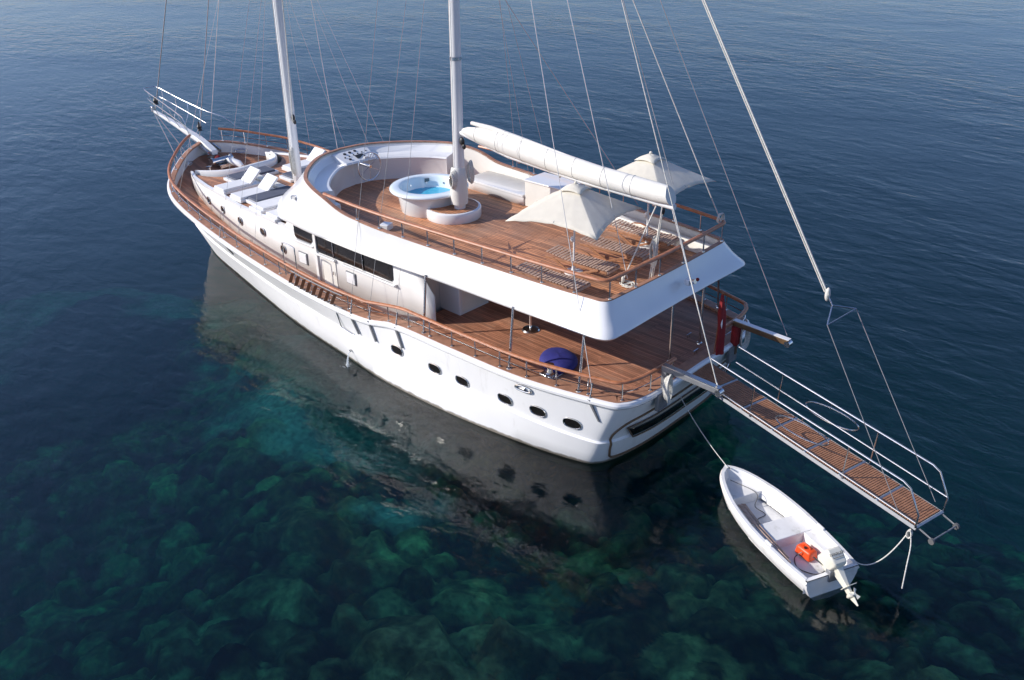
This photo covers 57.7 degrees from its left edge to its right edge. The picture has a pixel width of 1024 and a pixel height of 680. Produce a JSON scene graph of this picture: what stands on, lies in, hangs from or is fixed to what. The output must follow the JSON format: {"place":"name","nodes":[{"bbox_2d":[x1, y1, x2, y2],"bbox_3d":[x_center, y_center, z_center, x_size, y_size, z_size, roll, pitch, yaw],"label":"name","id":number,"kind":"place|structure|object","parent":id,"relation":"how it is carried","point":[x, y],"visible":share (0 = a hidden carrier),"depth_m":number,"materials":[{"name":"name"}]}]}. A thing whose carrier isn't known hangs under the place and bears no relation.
{"place":"outdoors","nodes":[
{"label":"outdoors","id":0,"kind":"place"},
{"bbox_2d":[0,0,1023,679],"bbox_3d":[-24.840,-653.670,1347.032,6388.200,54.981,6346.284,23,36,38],"label":"seabed","id":1,"kind":"structure","parent":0,"point":[212,466],"depth_m":45.03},
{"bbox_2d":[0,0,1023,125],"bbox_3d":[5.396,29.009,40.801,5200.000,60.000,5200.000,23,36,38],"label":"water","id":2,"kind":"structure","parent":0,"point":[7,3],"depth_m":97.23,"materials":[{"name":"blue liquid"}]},
{"bbox_2d":[343,352,352,368],"bbox_3d":[-5.402,0.656,30.330,0.322,0.499,0.443,23,36,38],"label":"bilge splash","id":3,"kind":"object","parent":2,"relation":"on","point":[347,364],"visible":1,"depth_m":30.37,"materials":[{"name":"white liquid"}]},
{"bbox_2d":[144,0,792,471],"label":"sailing yacht","id":4,"kind":"object","parent":2,"relation":"on","point":[408,252],"visible":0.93,"depth_m":27.84,"materials":[{"name":"white paint"}]},
{"bbox_2d":[213,166,264,194],"bbox_3d":[-10.409,-6.187,35.777,2.000,0.618,0.860,-24,35,-36],"label":"sun bed","id":5,"kind":"object","parent":4,"relation":"on","point":[251,174],"visible":0.77,"depth_m":35.70,"materials":[{"name":"white fabric"}]},
{"bbox_2d":[223,166,278,181],"bbox_3d":[-10.406,-6.604,37.116,2.000,0.195,0.860,-25,35,-37],"label":"sun bed","id":6,"kind":"object","parent":4,"relation":"on","point":[265,170],"visible":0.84,"depth_m":37.03,"materials":[{"name":"fabric"}]},
{"bbox_2d":[230,173,285,202],"bbox_3d":[-9.513,-5.750,34.892,2.000,0.618,0.860,-24,35,-36],"label":"sun bed","id":7,"kind":"object","parent":4,"relation":"on","point":[268,182],"visible":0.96,"depth_m":34.87,"materials":[{"name":"white fabric"}]},
{"bbox_2d":[249,195,282,213],"bbox_3d":[-8.470,-5.001,33.862,2.000,0.195,0.860,-24,35,-36],"label":"sun bed","id":8,"kind":"object","parent":4,"relation":"on","point":[264,206],"visible":0.53,"depth_m":33.40,"materials":[{"name":"white fabric"}]},
{"bbox_2d":[245,185,290,204],"bbox_3d":[-8.896,-5.390,34.628,2.000,0.195,0.860,-24,35,-36],"label":"sun bed","id":9,"kind":"object","parent":4,"relation":"on","point":[266,195],"visible":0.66,"depth_m":34.34,"materials":[{"name":"fabric"}]},
{"bbox_2d":[263,209,282,222],"bbox_3d":[-7.774,-4.597,33.097,2.000,0.195,0.860,-24,35,-36],"label":"sun bed","id":10,"kind":"object","parent":4,"relation":"on","point":[272,215],"visible":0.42,"depth_m":32.55,"materials":[{"name":"white fabric"}]},
{"bbox_2d":[279,167,305,182],"bbox_3d":[-8.178,-6.663,37.033,2.000,0.195,0.860,-25,35,-37],"label":"sun bed","id":11,"kind":"object","parent":4,"relation":"on","point":[286,176],"visible":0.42,"depth_m":36.54,"materials":[{"name":"fabric"}]},
{"bbox_2d":[289,147,295,175],"bbox_3d":[-8.434,-6.829,35.678,0.269,1.129,0.154,23,36,38],"label":"rope coil","id":12,"kind":"object","parent":4,"relation":"hanging from","point":[292,162],"visible":1,"depth_m":35.64,"materials":[{"name":"white fabric"}]},
{"bbox_2d":[281,147,325,171],"bbox_3d":[-8.357,-7.391,38.005,2.000,0.618,0.860,-25,35,-37],"label":"sun bed","id":13,"kind":"object","parent":4,"relation":"on","point":[315,152],"visible":0.43,"depth_m":38.09,"materials":[{"name":"white fabric"}]},
{"bbox_2d":[288,270,342,308],"bbox_3d":[-6.393,-1.629,30.105,2.703,0.583,0.249,23,36,38],"label":"boarding ladder","id":14,"kind":"object","parent":4,"relation":"attached to","point":[325,299],"visible":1,"depth_m":30.10,"materials":[{"name":"metal"}]},
{"bbox_2d":[449,169,457,189],"bbox_3d":[-1.874,-5.049,29.477,0.329,0.749,0.214,23,36,38],"label":"rope coil","id":15,"kind":"object","parent":4,"relation":"hanging from","point":[453,175],"visible":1,"depth_m":29.38,"materials":[{"name":"white fabric"}]},
{"bbox_2d":[467,160,474,183],"bbox_3d":[-1.334,-5.337,29.614,0.269,0.789,0.154,23,36,38],"label":"rope coil","id":16,"kind":"object","parent":4,"relation":"hanging from","point":[470,176],"visible":1,"depth_m":29.57,"materials":[{"name":"white fabric"}]},
{"bbox_2d":[515,261,590,291],"bbox_3d":[1.103,-1.599,25.145,2.125,0.504,0.755,21,35,36],"label":"deck lounger","id":17,"kind":"object","parent":4,"relation":"on","point":[561,275],"visible":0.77,"depth_m":25.04,"materials":[{"name":"brown wood"}]},
{"bbox_2d":[539,347,577,372],"bbox_3d":[1.288,0.506,25.768,1.067,0.286,1.344,-7,28,-10],"label":"bean bag","id":18,"kind":"object","parent":4,"relation":"on","point":[562,357],"visible":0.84,"depth_m":25.58,"materials":[{"name":"blue fabric"}]},
{"bbox_2d":[506,181,641,275],"bbox_3d":[1.716,-3.076,25.527,2.762,2.667,2.762,16,32,28],"label":"parasol","id":19,"kind":"object","parent":4,"relation":"on","point":[590,213],"visible":0.96,"depth_m":24.67,"materials":[{"name":"beige fabric"}]},
{"bbox_2d":[545,245,619,274],"bbox_3d":[1.985,-2.135,26.129,2.125,0.504,0.755,20,34,35],"label":"deck lounger","id":20,"kind":"object","parent":4,"relation":"on","point":[581,261],"visible":0.94,"depth_m":26.01,"materials":[{"name":"brown wood"}]},
{"bbox_2d":[580,236,652,261],"bbox_3d":[3.028,-2.579,26.928,2.125,0.504,0.755,18,34,33],"label":"deck lounger","id":21,"kind":"object","parent":4,"relation":"on","point":[606,241],"visible":0.88,"depth_m":26.81,"materials":[{"name":"brown wood"}]},
{"bbox_2d":[619,280,636,287],"bbox_3d":[3.176,-1.502,25.246,0.595,0.050,0.436,23,36,38],"label":"loose rope","id":22,"kind":"object","parent":4,"relation":"on","point":[625,285],"visible":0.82,"depth_m":25.27,"materials":[{"name":"white fabric"}]},
{"bbox_2d":[608,219,678,246],"bbox_3d":[3.932,-3.106,27.892,2.125,0.504,0.755,21,35,36],"label":"deck lounger","id":23,"kind":"object","parent":4,"relation":"on","point":[635,229],"visible":0.88,"depth_m":27.82,"materials":[{"name":"brown wood"}]},
{"bbox_2d":[585,151,715,248],"bbox_3d":[3.972,-4.065,27.050,2.762,2.907,2.762,21,35,36],"label":"parasol","id":24,"kind":"object","parent":4,"relation":"on","point":[648,166],"visible":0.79,"depth_m":26.27,"materials":[{"name":"beige fabric"}]},
{"bbox_2d":[649,236,657,267],"bbox_3d":[3.806,-2.359,25.102,0.229,0.929,0.174,23,36,38],"label":"rope coil","id":25,"kind":"object","parent":4,"relation":"hanging from","point":[653,241],"visible":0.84,"depth_m":25.03,"materials":[{"name":"white fabric"}]},
{"bbox_2d":[662,374,672,402],"bbox_3d":[4.025,1.248,24.102,0.194,0.869,0.370,15,32,29],"label":"rope coil","id":26,"kind":"object","parent":4,"relation":"hanging from","point":[667,388],"visible":1,"depth_m":24.06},
{"bbox_2d":[679,394,727,467],"bbox_3d":[5.043,2.372,24.592,0.017,0.889,2.451,-12,29,-20],"label":"mooring line","id":27,"kind":"object","parent":4,"relation":"attached to","point":[701,431],"visible":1,"depth_m":24.66,"materials":[{"name":"white fabric"}]},
{"bbox_2d":[713,293,725,354],"bbox_3d":[5.719,-0.384,25.385,0.254,1.952,0.310,-1,28,1],"label":"ensign","id":28,"kind":"object","parent":4,"relation":"attached to","point":[720,337],"visible":1,"depth_m":25.37,"materials":[{"name":"red fabric"}]},
{"bbox_2d":[716,213,724,223],"bbox_3d":[5.931,-3.461,26.459,0.114,0.329,0.349,23,36,38],"label":"rope coil","id":29,"kind":"object","parent":4,"relation":"hanging from","point":[722,217],"visible":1,"depth_m":26.43,"materials":[{"name":"white fabric"}]},
{"bbox_2d":[730,326,740,345],"bbox_3d":[6.359,-0.135,26.443,0.220,0.620,0.240,23,36,38],"label":"red cloth","id":30,"kind":"object","parent":4,"relation":"attached to","point":[735,336],"visible":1,"depth_m":26.35,"materials":[{"name":"red fabric"}]},
{"bbox_2d":[740,329,749,348],"bbox_3d":[6.620,-0.109,26.487,0.370,0.829,0.154,-19,32,-30],"label":"rope coil","id":31,"kind":"object","parent":4,"relation":"hanging from","point":[746,340],"visible":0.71,"depth_m":26.56,"materials":[{"name":"white fabric"}]},
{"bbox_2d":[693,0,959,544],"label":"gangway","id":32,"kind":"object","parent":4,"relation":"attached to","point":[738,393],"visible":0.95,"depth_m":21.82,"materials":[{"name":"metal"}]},
{"bbox_2d":[901,529,911,588],"bbox_3d":[8.645,4.792,20.331,0.078,1.309,0.458,6,29,14],"label":"hanging rope","id":33,"kind":"object","parent":32,"relation":"hanging from","point":[907,561],"visible":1,"depth_m":20.32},
{"bbox_2d":[906,529,912,538],"bbox_3d":[8.659,4.226,20.269,0.124,0.217,0.088,23,36,38],"label":"rope knot","id":34,"kind":"object","parent":32,"relation":"attached to","point":[911,534],"visible":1,"depth_m":20.23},
{"bbox_2d":[857,532,908,565],"bbox_3d":[8.184,4.569,20.527,1.040,1.075,0.028,1,28,5],"label":"mooring line","id":35,"kind":"object","parent":34,"relation":"hanging from","point":[886,555],"visible":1,"depth_m":20.63,"materials":[{"name":"white fabric"}]},
{"bbox_2d":[720,465,859,605],"bbox_3d":[6.425,4.471,21.938,1.663,1.258,5.080,-12,29,-19],"label":"dinghy","id":36,"kind":"object","parent":2,"relation":"on","point":[788,525],"visible":0.99,"depth_m":21.88,"materials":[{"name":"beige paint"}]},
{"bbox_2d":[731,480,765,524],"bbox_3d":[5.984,4.021,23.157,0.362,0.338,1.608,-10,29,-16],"label":"bow line","id":37,"kind":"object","parent":36,"relation":"on","point":[755,502],"visible":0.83,"depth_m":23.17,"materials":[{"name":"white fabric"}]},
{"bbox_2d":[738,504,790,563],"bbox_3d":[5.887,4.526,21.837,0.150,0.064,2.253,-9,28,-14],"label":"oar","id":38,"kind":"object","parent":36,"relation":"in","point":[747,514],"visible":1,"depth_m":22.13,"materials":[{"name":"brown wood"}]},
{"bbox_2d":[741,504,788,558],"bbox_3d":[5.951,4.494,22.002,0.134,0.064,2.107,-8,28,-13],"label":"oar","id":39,"kind":"object","parent":36,"relation":"in","point":[758,524],"visible":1,"depth_m":22.03,"materials":[{"name":"brown wood"}]},
{"bbox_2d":[795,542,816,561],"bbox_3d":[6.823,4.870,21.543,0.291,0.309,0.466,-16,31,-26],"label":"fuel tank","id":40,"kind":"object","parent":36,"relation":"in","point":[808,553],"visible":0.99,"depth_m":21.44,"materials":[{"name":"orange plastic"}]},
{"bbox_2d":[794,552,824,574],"bbox_3d":[6.698,5.050,21.014,0.287,0.496,1.010,-10,29,-16],"label":"fuel hose","id":41,"kind":"object","parent":36,"relation":"on","point":[805,571],"visible":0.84,"depth_m":21.13,"materials":[{"name":"black plastic"}]}
]}

